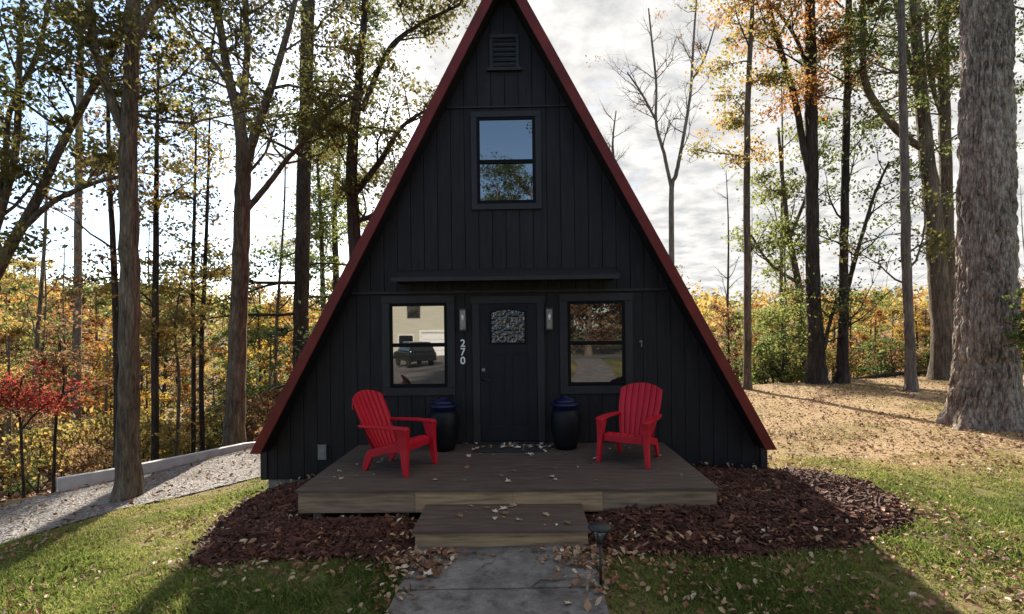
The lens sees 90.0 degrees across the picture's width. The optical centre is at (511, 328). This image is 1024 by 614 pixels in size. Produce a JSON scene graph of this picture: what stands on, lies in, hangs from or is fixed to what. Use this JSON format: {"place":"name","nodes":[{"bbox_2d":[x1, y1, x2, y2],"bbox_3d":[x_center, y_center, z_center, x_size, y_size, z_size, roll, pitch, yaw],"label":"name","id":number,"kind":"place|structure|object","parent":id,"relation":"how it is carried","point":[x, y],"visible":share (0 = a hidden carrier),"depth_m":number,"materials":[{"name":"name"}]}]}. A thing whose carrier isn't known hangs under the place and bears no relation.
{"place":"outdoors","nodes":[
{"label":"outdoors","id":0,"kind":"place"},
{"bbox_2d":[0,448,260,543],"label":"gravel driveway","id":1,"kind":"structure","parent":0,"point":[40,519],"depth_m":8.66,"materials":[{"name":"grey gravel"}]},
{"bbox_2d":[0,447,256,535],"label":"driveway leaves","id":2,"kind":"object","parent":1,"relation":"on","point":[96,489],"visible":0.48,"depth_m":8.72,"materials":[{"name":"brown plant"}]},
{"bbox_2d":[387,542,608,613],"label":"front path","id":3,"kind":"structure","parent":0,"point":[517,571],"depth_m":4.03,"materials":[{"name":"grey concrete"}]},
{"bbox_2d":[366,543,637,613],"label":"drifted leaves","id":4,"kind":"object","parent":3,"relation":"on","point":[565,550],"visible":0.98,"depth_m":4.37,"materials":[{"name":"brown plant"}]},
{"bbox_2d":[0,312,1023,613],"bbox_3d":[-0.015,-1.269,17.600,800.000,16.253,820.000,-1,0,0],"label":"ground","id":5,"kind":"structure","parent":0,"point":[782,450],"depth_m":7.12,"materials":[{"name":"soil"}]},
{"bbox_2d":[1,279,37,365],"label":"green tree","id":6,"kind":"object","parent":5,"relation":"on","point":[26,286],"visible":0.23,"depth_m":47.61,"materials":[{"name":"green plant"}]},
{"bbox_2d":[0,228,40,365],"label":"autumn tree","id":7,"kind":"object","parent":5,"relation":"on","point":[11,273],"visible":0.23,"depth_m":47.97,"materials":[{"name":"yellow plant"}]},
{"bbox_2d":[0,305,42,416],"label":"autumn tree","id":8,"kind":"object","parent":5,"relation":"on","point":[13,343],"visible":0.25,"depth_m":37.31,"materials":[{"name":"orange plant"}]},
{"bbox_2d":[0,298,43,436],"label":"autumn tree","id":9,"kind":"object","parent":5,"relation":"on","point":[5,318],"visible":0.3,"depth_m":31.71,"materials":[{"name":"yellow plant"}]},
{"bbox_2d":[2,450,48,494],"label":"shrub","id":10,"kind":"object","parent":5,"relation":"on","point":[16,489],"visible":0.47,"depth_m":17.56,"materials":[{"name":"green plant"}]},
{"bbox_2d":[0,313,58,475],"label":"autumn tree","id":11,"kind":"object","parent":5,"relation":"on","point":[12,332],"visible":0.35,"depth_m":22.73,"materials":[{"name":"orange plant"}]},
{"bbox_2d":[0,299,66,419],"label":"green tree","id":12,"kind":"object","parent":5,"relation":"on","point":[15,362],"visible":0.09,"depth_m":38.34,"materials":[{"name":"green plant"}]},
{"bbox_2d":[0,420,76,496],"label":"shrub","id":13,"kind":"object","parent":5,"relation":"on","point":[2,474],"visible":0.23,"depth_m":18.90,"materials":[{"name":"orange plant"}]},
{"bbox_2d":[6,119,75,494],"bbox_3d":[-18.532,-0.803,20.151,2.847,15.033,1.984,-1,0,-42],"label":"bare tree","id":14,"kind":"object","parent":5,"relation":"on","point":[40,297],"visible":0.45,"depth_m":19.98,"materials":[{"name":"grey plant"}]},
{"bbox_2d":[11,253,72,342],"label":"autumn tree","id":15,"kind":"object","parent":5,"relation":"on","point":[49,266],"visible":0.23,"depth_m":56.44,"materials":[{"name":"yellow plant"}]},
{"bbox_2d":[0,411,92,484],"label":"shrub","id":16,"kind":"object","parent":5,"relation":"on","point":[65,464],"visible":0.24,"depth_m":19.69,"materials":[{"name":"green plant"}]},
{"bbox_2d":[0,360,101,497],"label":"red maple","id":17,"kind":"object","parent":5,"relation":"on","point":[27,396],"visible":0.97,"depth_m":12.98,"materials":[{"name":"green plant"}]},
{"bbox_2d":[21,231,85,443],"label":"bare tree","id":18,"kind":"object","parent":5,"relation":"on","point":[43,344],"visible":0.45,"depth_m":24.84,"materials":[{"name":"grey plant"}]},
{"bbox_2d":[0,413,108,494],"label":"shrub","id":19,"kind":"object","parent":5,"relation":"on","point":[42,448],"visible":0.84,"depth_m":16.99,"materials":[{"name":"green plant"}]},
{"bbox_2d":[0,302,112,492],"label":"thin tree","id":20,"kind":"object","parent":5,"relation":"on","point":[60,355],"visible":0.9,"depth_m":13.34,"materials":[{"name":"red plant"}]},
{"bbox_2d":[40,242,73,443],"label":"bare tree","id":21,"kind":"object","parent":5,"relation":"on","point":[64,349],"visible":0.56,"depth_m":25.41,"materials":[{"name":"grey plant"}]},
{"bbox_2d":[14,314,103,428],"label":"green tree","id":22,"kind":"object","parent":5,"relation":"on","point":[53,338],"visible":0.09,"depth_m":34.45,"materials":[{"name":"green plant"}]},
{"bbox_2d":[16,288,110,421],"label":"autumn tree","id":23,"kind":"object","parent":5,"relation":"on","point":[88,336],"visible":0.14,"depth_m":37.96,"materials":[{"name":"orange plant"}]},
{"bbox_2d":[10,0,123,451],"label":"thin tree","id":24,"kind":"object","parent":5,"relation":"on","point":[76,336],"visible":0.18,"depth_m":24.80,"materials":[{"name":"brown plant"}]},
{"bbox_2d":[48,427,112,474],"bbox_3d":[-12.288,3.754,14.836,1.743,1.761,1.702,-1,0,-8],"label":"shrub","id":25,"kind":"object","parent":5,"relation":"on","point":[91,464],"visible":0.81,"depth_m":14.85,"materials":[{"name":"yellow plant"}]},
{"bbox_2d":[22,277,146,428],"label":"green tree","id":26,"kind":"object","parent":5,"relation":"on","point":[100,303],"visible":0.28,"depth_m":32.75,"materials":[{"name":"green plant"}]},
{"bbox_2d":[6,61,183,467],"bbox_3d":[-10.158,-1.119,12.331,3.963,10.463,2.839,-1,0,0],"label":"dark tree","id":27,"kind":"object","parent":5,"relation":"on","point":[112,259],"visible":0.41,"depth_m":12.43,"materials":[{"name":"green plant"}]},
{"bbox_2d":[61,325,150,447],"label":"autumn tree","id":28,"kind":"object","parent":5,"relation":"on","point":[110,398],"visible":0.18,"depth_m":26.60,"materials":[{"name":"yellow plant"}]},
{"bbox_2d":[51,302,166,431],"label":"autumn tree","id":29,"kind":"object","parent":5,"relation":"on","point":[96,322],"visible":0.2,"depth_m":32.14,"materials":[{"name":"orange plant"}]},
{"bbox_2d":[0,0,221,280],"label":"leaning tree","id":30,"kind":"object","parent":5,"relation":"on","point":[12,170],"visible":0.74,"depth_m":9.27,"materials":[{"name":"green plant"}]},
{"bbox_2d":[40,392,185,469],"bbox_3d":[-13.520,3.733,17.556,2.793,3.173,3.932,-1,0,52],"label":"shrub","id":31,"kind":"object","parent":5,"relation":"on","point":[99,420],"visible":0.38,"depth_m":17.41,"materials":[{"name":"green plant"}]},
{"bbox_2d":[64,339,162,465],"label":"autumn tree","id":32,"kind":"object","parent":5,"relation":"on","point":[106,396],"visible":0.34,"depth_m":24.06,"materials":[{"name":"orange plant"}]},
{"bbox_2d":[45,19,223,460],"bbox_3d":[-9.592,-1.944,13.389,3.966,12.091,3.545,-1,0,0],"label":"thin tree","id":33,"kind":"object","parent":5,"relation":"on","point":[154,207],"visible":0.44,"depth_m":12.96,"materials":[{"name":"green plant"}]},
{"bbox_2d":[109,360,173,438],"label":"autumn tree","id":34,"kind":"object","parent":5,"relation":"on","point":[147,398],"visible":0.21,"depth_m":26.41,"materials":[{"name":"yellow plant"}]},
{"bbox_2d":[0,0,304,502],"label":"maple tree","id":35,"kind":"object","parent":5,"relation":"on","point":[126,114],"visible":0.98,"depth_m":8.38,"materials":[{"name":"brown plant"}]},
{"bbox_2d":[57,441,255,491],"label":"kerb wall","id":36,"kind":"structure","parent":5,"relation":"on","point":[69,482],"depth_m":10.46,"materials":[{"name":"concrete"}]},
{"bbox_2d":[111,296,212,422],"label":"autumn tree","id":37,"kind":"object","parent":5,"relation":"on","point":[166,375],"visible":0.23,"depth_m":34.03,"materials":[{"name":"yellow plant"}]},
{"bbox_2d":[141,428,196,458],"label":"shrub","id":38,"kind":"object","parent":5,"relation":"on","point":[167,454],"visible":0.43,"depth_m":16.74,"materials":[{"name":"green plant"}]},
{"bbox_2d":[76,263,263,464],"bbox_3d":[-9.633,1.269,13.695,4.219,6.012,4.005,-1,0,0],"label":"beech tree","id":39,"kind":"object","parent":5,"relation":"on","point":[164,330],"visible":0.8,"depth_m":13.95,"materials":[{"name":"orange plant"}]},
{"bbox_2d":[103,78,255,452],"bbox_3d":[-9.919,-1.143,15.703,3.715,11.374,4.140,-1,0,-27],"label":"thin tree","id":40,"kind":"object","parent":5,"relation":"on","point":[181,196],"visible":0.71,"depth_m":15.47,"materials":[{"name":"green plant"}]},
{"bbox_2d":[159,339,204,416],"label":"green tree","id":41,"kind":"object","parent":5,"relation":"on","point":[174,380],"visible":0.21,"depth_m":37.09,"materials":[{"name":"green plant"}]},
{"bbox_2d":[160,365,208,454],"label":"autumn tree","id":42,"kind":"object","parent":5,"relation":"on","point":[186,388],"visible":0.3,"depth_m":20.94,"materials":[{"name":"orange plant"}]},
{"bbox_2d":[159,402,222,451],"bbox_3d":[-12.840,4.248,20.910,3.556,2.834,2.526,-1,0,16],"label":"shrub","id":43,"kind":"object","parent":5,"relation":"on","point":[206,425],"visible":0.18,"depth_m":20.92,"materials":[{"name":"green plant"}]},
{"bbox_2d":[140,110,250,451],"bbox_3d":[-10.084,-1.084,16.094,3.122,11.417,4.027,-1,0,-21],"label":"thin tree","id":44,"kind":"object","parent":5,"relation":"on","point":[207,251],"visible":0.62,"depth_m":15.94,"materials":[{"name":"green plant"}]},
{"bbox_2d":[187,360,226,444],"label":"autumn tree","id":45,"kind":"object","parent":5,"relation":"on","point":[215,371],"visible":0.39,"depth_m":27.07,"materials":[{"name":"yellow plant"}]},
{"bbox_2d":[198,326,257,404],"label":"green tree","id":46,"kind":"object","parent":5,"relation":"on","point":[218,334],"visible":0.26,"depth_m":35.15,"materials":[{"name":"green plant"}]},
{"bbox_2d":[186,390,275,453],"bbox_3d":[-11.215,3.803,20.488,2.928,2.900,2.963,-1,0,24],"label":"shrub","id":47,"kind":"object","parent":5,"relation":"on","point":[216,411],"visible":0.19,"depth_m":19.90,"materials":[{"name":"green plant"}]},
{"bbox_2d":[196,377,273,441],"bbox_3d":[-9.200,3.027,17.858,3.296,2.854,3.219,-1,0,-15],"label":"shrub","id":48,"kind":"object","parent":5,"relation":"on","point":[253,429],"visible":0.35,"depth_m":17.39,"materials":[{"name":"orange plant"}]},
{"bbox_2d":[207,304,288,419],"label":"green tree","id":49,"kind":"object","parent":5,"relation":"on","point":[259,307],"visible":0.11,"depth_m":39.57,"materials":[{"name":"green plant"}]},
{"bbox_2d":[211,322,292,430],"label":"green tree","id":50,"kind":"object","parent":5,"relation":"on","point":[279,361],"visible":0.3,"depth_m":23.93,"materials":[{"name":"grey plant"}]},
{"bbox_2d":[214,296,290,417],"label":"autumn tree","id":51,"kind":"object","parent":5,"relation":"on","point":[264,346],"visible":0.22,"depth_m":27.27,"materials":[{"name":"yellow plant"}]},
{"bbox_2d":[214,284,293,398],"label":"autumn tree","id":52,"kind":"object","parent":5,"relation":"on","point":[259,291],"visible":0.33,"depth_m":43.40,"materials":[{"name":"yellow plant"}]},
{"bbox_2d":[56,0,453,451],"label":"hemlock tree","id":53,"kind":"object","parent":5,"relation":"on","point":[303,264],"visible":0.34,"depth_m":19.78,"materials":[{"name":"green plant"}]},
{"bbox_2d":[245,359,291,424],"bbox_3d":[-7.215,2.397,16.237,2.877,2.923,2.946,-1,0,-21],"label":"shrub","id":54,"kind":"object","parent":5,"relation":"on","point":[266,403],"visible":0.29,"depth_m":15.69,"materials":[{"name":"green plant"}]},
{"bbox_2d":[141,0,403,446],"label":"poplar tree","id":55,"kind":"object","parent":5,"relation":"on","point":[234,431],"visible":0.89,"depth_m":12.77,"materials":[{"name":"brown plant"}]},
{"bbox_2d":[260,120,296,402],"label":"bare tree","id":56,"kind":"object","parent":5,"relation":"on","point":[278,289],"visible":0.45,"depth_m":21.31,"materials":[{"name":"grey plant"}]},
{"bbox_2d":[260,310,321,399],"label":"autumn tree","id":57,"kind":"object","parent":5,"relation":"on","point":[286,339],"visible":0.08,"depth_m":28.50,"materials":[{"name":"yellow plant"}]},
{"bbox_2d":[169,477,418,572],"bbox_3d":[-2.336,2.252,6.038,3.042,0.647,3.358,-1,0,0],"label":"mulch bed","id":58,"kind":"object","parent":5,"relation":"on","point":[267,524],"visible":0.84,"depth_m":5.06,"materials":[{"name":"brown wood"}]},
{"bbox_2d":[189,461,904,554],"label":"bed leaves","id":59,"kind":"object","parent":58,"relation":"on","point":[688,534],"visible":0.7,"depth_m":5.09,"materials":[{"name":"brown plant"}]},
{"bbox_2d":[249,95,386,312],"bbox_3d":[-12.896,-4.223,33.279,7.529,22.058,9.478,-1,0,17],"label":"ash tree","id":60,"kind":"object","parent":5,"relation":"on","point":[320,219],"visible":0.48,"depth_m":33.26,"materials":[{"name":"green plant"}]},
{"bbox_2d":[270,75,387,289],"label":"ash tree","id":61,"kind":"object","parent":5,"relation":"on","point":[334,245],"visible":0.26,"depth_m":35.54,"materials":[{"name":"green plant"}]},
{"bbox_2d":[277,0,477,257],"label":"oak tree","id":62,"kind":"object","parent":5,"relation":"on","point":[352,186],"visible":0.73,"depth_m":13.32,"materials":[{"name":"green plant"}]},
{"bbox_2d":[412,504,589,546],"bbox_3d":[-0.095,1.985,5.088,1.650,0.233,0.712,-1,0,1],"label":"porch step","id":63,"kind":"object","parent":5,"relation":"on","point":[446,525],"visible":0.8,"depth_m":4.84,"materials":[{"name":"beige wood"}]},
{"bbox_2d":[295,442,718,519],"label":"porch deck","id":64,"kind":"structure","parent":5,"relation":"on","point":[625,477],"depth_m":5.70,"materials":[{"name":"brown wood"}]},
{"bbox_2d":[352,390,437,477],"bbox_3d":[-1.494,1.254,6.380,0.904,0.937,0.720,-1,0,23],"label":"adirondack chair","id":65,"kind":"object","parent":64,"relation":"on","point":[370,407],"visible":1,"depth_m":6.38,"materials":[{"name":"red plastic"}]},
{"bbox_2d":[429,397,458,451],"bbox_3d":[-0.964,1.343,7.240,0.430,0.745,0.430,-1,0,0],"label":"planter urn","id":66,"kind":"object","parent":64,"relation":"on","point":[443,413],"visible":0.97,"depth_m":7.08,"materials":[{"name":"blue ceramic"}]},
{"bbox_2d":[477,444,542,452],"bbox_3d":[-0.026,1.697,7.251,0.913,0.015,0.460,-1,0,1],"label":"door mat","id":67,"kind":"object","parent":64,"relation":"on","point":[496,448],"depth_m":7.16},
{"bbox_2d":[550,395,580,449],"bbox_3d":[0.756,1.322,7.240,0.430,0.745,0.430,-1,0,0],"label":"planter urn","id":68,"kind":"object","parent":64,"relation":"on","point":[565,421],"visible":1,"depth_m":7.08,"materials":[{"name":"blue ceramic"}]},
{"bbox_2d":[596,383,662,468],"bbox_3d":[1.574,1.216,6.664,0.720,0.937,0.904,-1,0,31],"label":"adirondack chair","id":69,"kind":"object","parent":64,"relation":"on","point":[638,412],"visible":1,"depth_m":6.80,"materials":[{"name":"red plastic"}]},
{"bbox_2d":[0,448,1023,613],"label":"lawn grass","id":70,"kind":"structure","parent":5,"relation":"on","point":[62,561],"depth_m":4.67,"materials":[{"name":"green plant"}]},
{"bbox_2d":[0,376,1023,613],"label":"leaf litter","id":71,"kind":"object","parent":5,"relation":"on","point":[1018,600],"visible":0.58,"depth_m":5.13,"materials":[{"name":"brown plant"}]},
{"bbox_2d":[0,372,1023,502],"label":"woodland litter","id":72,"kind":"object","parent":5,"relation":"on","point":[14,497],"visible":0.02,"depth_m":18.56,"materials":[{"name":"brown plant"}]},
{"bbox_2d":[250,0,776,487],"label":"frame house","id":73,"kind":"structure","parent":5,"relation":"on","point":[510,272],"depth_m":7.57,"materials":[{"name":"paint"}]},
{"bbox_2d":[381,295,455,395],"bbox_3d":[-1.389,0.256,7.606,1.088,1.480,0.034,-1,0,1],"label":"window","id":74,"kind":"structure","parent":73,"relation":"in","point":[418,332],"depth_m":7.61,"materials":[{"name":"clear glass"}]},
{"bbox_2d":[471,110,541,209],"bbox_3d":[-0.087,-2.481,7.566,1.035,1.448,0.034,-1,0,1],"label":"window","id":75,"kind":"structure","parent":73,"relation":"in","point":[506,145],"depth_m":7.57,"materials":[{"name":"clear glass"}]},
{"bbox_2d":[480,303,537,440],"bbox_3d":[-0.049,0.651,7.557,0.843,2.035,0.087,-1,0,1],"label":"door","id":76,"kind":"structure","parent":73,"relation":"in","point":[508,332],"depth_m":7.58,"materials":[{"name":"black wood"}]},
{"bbox_2d":[559,293,633,393],"bbox_3d":[1.246,0.224,7.560,1.077,1.480,0.034,-1,0,1],"label":"window","id":77,"kind":"structure","parent":73,"relation":"in","point":[596,329],"depth_m":7.56,"materials":[{"name":"clear glass"}]},
{"bbox_2d":[5,274,1023,350],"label":"woods","id":78,"kind":"object","parent":5,"relation":"on","point":[706,301],"visible":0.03,"depth_m":87.19,"materials":[{"name":"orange plant"}]},
{"bbox_2d":[588,520,611,585],"bbox_3d":[0.695,1.833,4.024,0.190,0.620,0.190,-1,0,0],"label":"path light","id":79,"kind":"object","parent":5,"relation":"on","point":[600,529],"visible":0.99,"depth_m":3.99,"materials":[{"name":"black metal"}]},
{"bbox_2d":[582,0,721,264],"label":"bare tree","id":80,"kind":"object","parent":5,"relation":"on","point":[654,116],"visible":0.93,"depth_m":29.94,"materials":[{"name":"grey plant"}]},
{"bbox_2d":[710,172,751,359],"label":"bare tree","id":81,"kind":"object","parent":5,"relation":"on","point":[728,288],"visible":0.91,"depth_m":23.59,"materials":[{"name":"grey plant"}]},
{"bbox_2d":[705,311,758,377],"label":"green tree","id":82,"kind":"object","parent":5,"relation":"on","point":[739,317],"visible":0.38,"depth_m":21.91,"materials":[{"name":"green plant"}]},
{"bbox_2d":[708,304,758,373],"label":"autumn tree","id":83,"kind":"object","parent":5,"relation":"on","point":[722,321],"visible":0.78,"depth_m":21.55,"materials":[{"name":"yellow plant"}]},
{"bbox_2d":[671,0,809,389],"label":"poplar tree","id":84,"kind":"object","parent":5,"relation":"on","point":[749,81],"visible":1,"depth_m":16.11,"materials":[{"name":"orange plant"}]},
{"bbox_2d":[583,465,928,562],"bbox_3d":[2.747,2.021,6.106,4.249,0.437,3.199,-1,0,0],"label":"mulch bed","id":85,"kind":"object","parent":5,"relation":"on","point":[741,505],"visible":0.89,"depth_m":5.28,"materials":[{"name":"brown wood"}]},
{"bbox_2d":[739,330,798,383],"bbox_3d":[9.409,1.054,18.748,2.061,2.256,2.085,-1,0,34],"label":"shrub","id":86,"kind":"object","parent":5,"relation":"on","point":[767,368],"visible":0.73,"depth_m":18.48,"materials":[{"name":"green plant"}]},
{"bbox_2d":[726,297,836,383],"bbox_3d":[9.623,0.619,18.124,3.718,3.479,3.183,-1,0,0],"label":"evergreen shrub","id":87,"kind":"object","parent":5,"relation":"on","point":[775,319],"visible":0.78,"depth_m":18.06,"materials":[{"name":"green plant"}]},
{"bbox_2d":[754,80,827,382],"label":"bare tree","id":88,"kind":"object","parent":5,"relation":"on","point":[781,289],"visible":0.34,"depth_m":25.17,"materials":[{"name":"brown plant"}]},
{"bbox_2d":[696,0,892,384],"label":"maple tree","id":89,"kind":"object","parent":5,"relation":"on","point":[817,371],"visible":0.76,"depth_m":16.43,"materials":[{"name":"brown plant"}]},
{"bbox_2d":[719,106,870,381],"bbox_3d":[10.219,-2.827,19.041,4.894,10.484,4.957,-1,0,45],"label":"dogwood tree","id":90,"kind":"object","parent":5,"relation":"on","point":[788,233],"visible":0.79,"depth_m":18.87,"materials":[{"name":"green plant"}]},
{"bbox_2d":[728,0,952,383],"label":"cherry tree","id":91,"kind":"object","parent":5,"relation":"on","point":[842,370],"visible":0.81,"depth_m":16.32,"materials":[{"name":"green plant"}]},
{"bbox_2d":[821,295,864,379],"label":"autumn tree","id":92,"kind":"object","parent":5,"relation":"on","point":[836,315],"visible":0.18,"depth_m":21.61,"materials":[{"name":"orange plant"}]},
{"bbox_2d":[826,349,875,377],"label":"shrub","id":93,"kind":"object","parent":5,"relation":"on","point":[831,357],"visible":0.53,"depth_m":19.09,"materials":[{"name":"green plant"}]},
{"bbox_2d":[829,291,881,378],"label":"autumn tree","id":94,"kind":"object","parent":5,"relation":"on","point":[865,332],"visible":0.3,"depth_m":24.45,"materials":[{"name":"yellow plant"}]},
{"bbox_2d":[786,0,960,391],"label":"thin tree","id":95,"kind":"object","parent":5,"relation":"on","point":[911,383],"visible":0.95,"depth_m":13.95,"materials":[{"name":"green plant"}]},
{"bbox_2d":[849,296,900,374],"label":"autumn tree","id":96,"kind":"object","parent":5,"relation":"on","point":[878,315],"visible":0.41,"depth_m":23.13,"materials":[{"name":"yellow plant"}]},
{"bbox_2d":[849,291,900,375],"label":"green tree","id":97,"kind":"object","parent":5,"relation":"on","point":[879,296],"visible":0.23,"depth_m":32.54,"materials":[{"name":"green plant"}]},
{"bbox_2d":[849,332,916,373],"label":"shrub","id":98,"kind":"object","parent":5,"relation":"on","point":[881,369],"visible":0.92,"depth_m":18.65,"materials":[{"name":"green plant"}]},
{"bbox_2d":[860,329,921,376],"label":"shrub","id":99,"kind":"object","parent":5,"relation":"on","point":[891,360],"visible":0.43,"depth_m":19.34,"materials":[{"name":"green plant"}]},
{"bbox_2d":[867,300,918,371],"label":"autumn tree","id":100,"kind":"object","parent":5,"relation":"on","point":[892,310],"visible":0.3,"depth_m":25.51,"materials":[{"name":"yellow plant"}]},
{"bbox_2d":[783,0,1023,380],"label":"locust tree","id":101,"kind":"object","parent":5,"relation":"on","point":[942,327],"visible":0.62,"depth_m":15.79,"materials":[{"name":"green plant"}]},
{"bbox_2d":[878,298,930,374],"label":"autumn tree","id":102,"kind":"object","parent":5,"relation":"on","point":[917,324],"visible":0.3,"depth_m":21.09,"materials":[{"name":"yellow plant"}]},
{"bbox_2d":[839,0,1016,324],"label":"maple tree","id":103,"kind":"object","parent":5,"relation":"on","point":[946,169],"visible":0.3,"depth_m":17.36,"materials":[{"name":"orange plant"}]},
{"bbox_2d":[936,0,1023,432],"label":"oak tree","id":104,"kind":"object","parent":5,"relation":"on","point":[986,389],"visible":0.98,"depth_m":9.30,"materials":[{"name":"brown plant"}]},
{"bbox_2d":[948,0,1023,103],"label":"maple tree","id":105,"kind":"object","parent":5,"relation":"on","point":[1021,90],"visible":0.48,"depth_m":15.38,"materials":[{"name":"green plant"}]},
{"bbox_2d":[0,0,1023,314],"label":"sky","id":106,"kind":"structure","parent":0,"point":[576,29],"materials":[{"name":"white"}]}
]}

